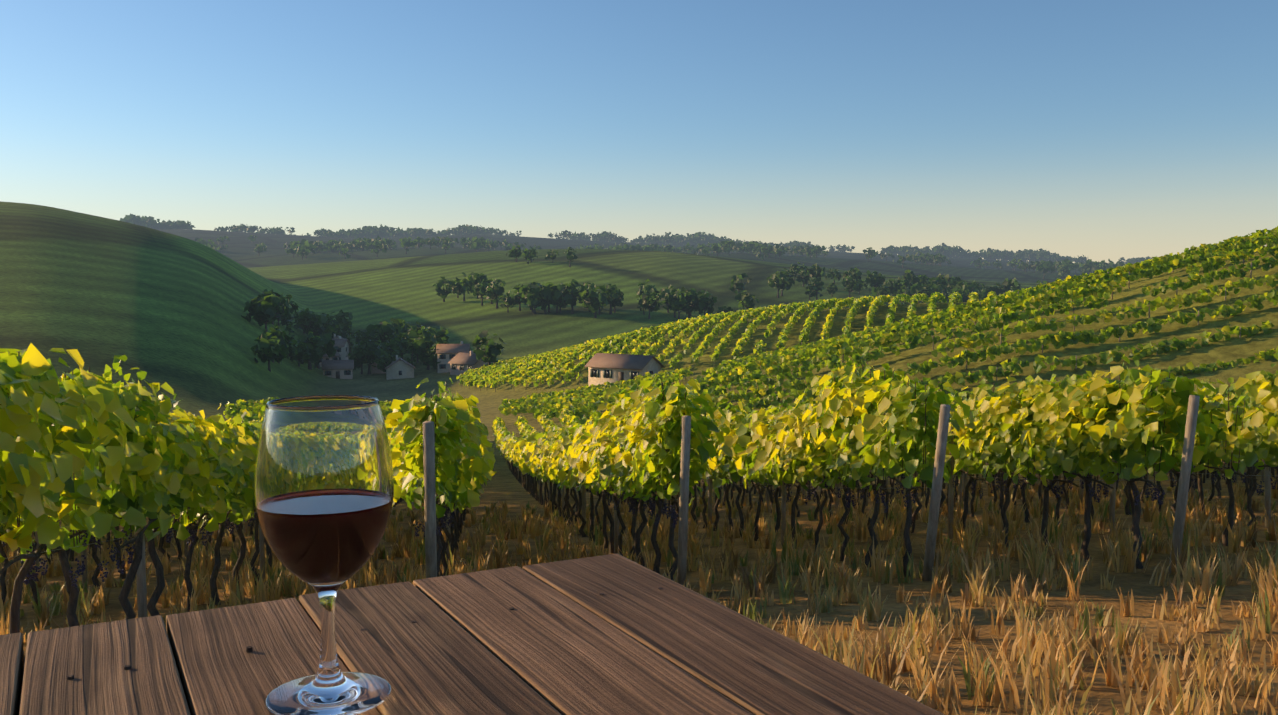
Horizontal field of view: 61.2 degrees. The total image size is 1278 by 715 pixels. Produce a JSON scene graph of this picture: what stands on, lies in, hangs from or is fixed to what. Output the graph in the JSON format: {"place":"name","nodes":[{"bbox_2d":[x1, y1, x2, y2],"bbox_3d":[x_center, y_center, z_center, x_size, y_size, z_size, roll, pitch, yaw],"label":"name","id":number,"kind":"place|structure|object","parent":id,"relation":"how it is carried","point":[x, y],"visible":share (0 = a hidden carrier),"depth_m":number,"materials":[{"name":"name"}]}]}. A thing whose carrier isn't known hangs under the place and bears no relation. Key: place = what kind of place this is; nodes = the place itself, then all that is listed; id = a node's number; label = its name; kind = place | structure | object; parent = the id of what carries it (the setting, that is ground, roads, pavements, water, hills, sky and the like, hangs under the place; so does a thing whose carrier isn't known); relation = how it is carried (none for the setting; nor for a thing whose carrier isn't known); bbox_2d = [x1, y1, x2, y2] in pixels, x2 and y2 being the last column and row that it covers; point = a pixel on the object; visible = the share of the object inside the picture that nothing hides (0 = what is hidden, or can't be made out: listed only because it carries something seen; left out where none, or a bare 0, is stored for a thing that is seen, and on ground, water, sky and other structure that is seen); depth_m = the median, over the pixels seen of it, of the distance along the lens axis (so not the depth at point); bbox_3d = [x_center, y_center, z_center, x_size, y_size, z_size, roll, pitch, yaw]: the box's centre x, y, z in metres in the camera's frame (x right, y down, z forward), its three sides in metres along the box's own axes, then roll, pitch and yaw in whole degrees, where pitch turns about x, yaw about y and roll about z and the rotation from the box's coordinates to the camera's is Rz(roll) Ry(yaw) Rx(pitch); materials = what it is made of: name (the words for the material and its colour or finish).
{"place":"outdoors","nodes":[
{"label":"outdoors","id":0,"kind":"place"},
{"bbox_2d":[313,351,493,378],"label":"houses","id":1,"kind":"structure","parent":0,"point":[480,363],"depth_m":310.14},
{"bbox_2d":[5,396,1264,558],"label":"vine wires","id":2,"kind":"object","parent":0,"point":[644,497],"visible":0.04,"depth_m":13.42,"materials":[{"name":"grey metal"}]},
{"bbox_2d":[120,213,1152,280],"bbox_3d":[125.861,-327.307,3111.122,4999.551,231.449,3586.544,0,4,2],"label":"distant trees","id":3,"kind":"object","parent":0,"point":[1067,265],"visible":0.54,"depth_m":2372.92,"materials":[{"name":"green plant"}]},
{"bbox_2d":[0,201,1277,714],"bbox_3d":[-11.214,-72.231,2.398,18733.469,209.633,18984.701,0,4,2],"label":"ground","id":4,"kind":"structure","parent":0,"point":[160,307],"depth_m":194.91,"materials":[{"name":"green plant"}]},
{"bbox_2d":[334,334,462,379],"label":"house walls","id":5,"kind":"structure","parent":4,"relation":"on","point":[393,370],"depth_m":309.85,"materials":[{"name":"beige paint"}]},
{"bbox_2d":[326,358,339,378],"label":"village doors","id":6,"kind":"structure","parent":5,"relation":"in","point":[338,374],"depth_m":310.48,"materials":[{"name":"brown wood"}]},
{"bbox_2d":[311,347,470,374],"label":"village windows","id":7,"kind":"structure","parent":5,"relation":"in","point":[400,372],"depth_m":319.79,"materials":[{"name":"black glass"}]},
{"bbox_2d":[321,348,471,374],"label":"village shutters","id":8,"kind":"object","parent":5,"relation":"attached to","point":[439,364],"visible":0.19,"depth_m":319.75,"materials":[{"name":"brown wood"}]},
{"bbox_2d":[321,335,494,369],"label":"house roofs","id":9,"kind":"structure","parent":5,"relation":"on","point":[463,356],"depth_m":312.49,"materials":[{"name":"brown tile"}]},
{"bbox_2d":[0,554,944,714],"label":"table","id":10,"kind":"object","parent":4,"relation":"on","point":[614,634],"visible":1,"depth_m":0.75,"materials":[{"name":"brown wood"}]},
{"bbox_2d":[254,395,393,714],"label":"wine glass","id":11,"kind":"object","parent":10,"relation":"on","point":[323,486],"visible":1,"depth_m":0.64,"materials":[{"name":"clear glass"}]},
{"bbox_2d":[588,358,660,385],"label":"house walls","id":12,"kind":"structure","parent":4,"relation":"on","point":[653,365],"depth_m":177.15,"materials":[{"name":"beige paint"}]},
{"bbox_2d":[590,369,638,378],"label":"window shutters","id":13,"kind":"object","parent":12,"relation":"attached to","point":[591,372],"visible":0.4,"depth_m":178.32,"materials":[{"name":"brown wood"}]},
{"bbox_2d":[618,372,623,380],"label":"barn doors","id":14,"kind":"structure","parent":12,"relation":"in","point":[620,375],"depth_m":176.28,"materials":[{"name":"wood"}]},
{"bbox_2d":[592,369,652,379],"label":"windows","id":15,"kind":"structure","parent":12,"relation":"in","point":[607,374],"depth_m":177.89,"materials":[{"name":"black glass"}]},
{"bbox_2d":[585,353,664,369],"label":"barn roofs","id":16,"kind":"structure","parent":12,"relation":"on","point":[620,361],"depth_m":177.63,"materials":[{"name":"brown tile"}]},
{"bbox_2d":[251,256,998,373],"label":"tree trunks","id":17,"kind":"object","parent":4,"relation":"on","point":[489,363],"visible":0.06,"depth_m":518.70,"materials":[{"name":"brown wood"}]},
{"bbox_2d":[0,476,1277,714],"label":"grass tufts","id":18,"kind":"object","parent":4,"relation":"on","point":[1048,648],"visible":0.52,"depth_m":10.74,"materials":[{"name":"brown plant"}]},
{"bbox_2d":[241,245,1048,371],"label":"trees","id":19,"kind":"object","parent":4,"relation":"on","point":[315,348],"visible":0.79,"depth_m":502.87,"materials":[{"name":"green plant"}]},
{"bbox_2d":[35,395,1270,617],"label":"vineyard posts","id":20,"kind":"object","parent":4,"relation":"on","point":[1185,477],"visible":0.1,"depth_m":10.93,"materials":[{"name":"grey wood"}]},
{"bbox_2d":[0,343,1277,661],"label":"vine","id":21,"kind":"object","parent":20,"relation":"attached to","point":[150,457],"depth_m":11.68,"materials":[{"name":"green plant"}]},
{"bbox_2d":[2,468,1277,586],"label":"vine trunks","id":22,"kind":"object","parent":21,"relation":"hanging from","point":[33,575],"visible":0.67,"depth_m":12.21,"materials":[{"name":"brown wood"}]},
{"bbox_2d":[460,298,958,391],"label":"vine stakes","id":23,"kind":"object","parent":4,"relation":"on","point":[698,340],"depth_m":217.78,"materials":[{"name":"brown wood"}]},
{"bbox_2d":[456,290,1012,387],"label":"vineyard rows","id":24,"kind":"object","parent":4,"relation":"on","point":[485,375],"visible":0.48,"depth_m":213.66,"materials":[{"name":"green plant"}]},
{"bbox_2d":[226,239,1267,420],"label":"vine stakes","id":25,"kind":"object","parent":4,"relation":"on","point":[1043,312],"visible":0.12,"depth_m":110.82,"materials":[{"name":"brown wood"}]},
{"bbox_2d":[223,226,1277,421],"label":"vineyard rows","id":26,"kind":"object","parent":4,"relation":"on","point":[1234,249],"visible":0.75,"depth_m":112.95,"materials":[{"name":"green plant"}]},
{"bbox_2d":[0,0,1277,244],"label":"sky","id":27,"kind":"structure","parent":0,"point":[820,122],"materials":[{"name":"blue"}]},
{"bbox_2d":[815,242,1265,263],"bbox_3d":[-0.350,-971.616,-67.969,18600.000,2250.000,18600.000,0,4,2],"label":"haze bank","id":28,"kind":"structure","parent":0,"point":[1100,252],"depth_m":8581.82,"materials":[{"name":"white"}]}
]}

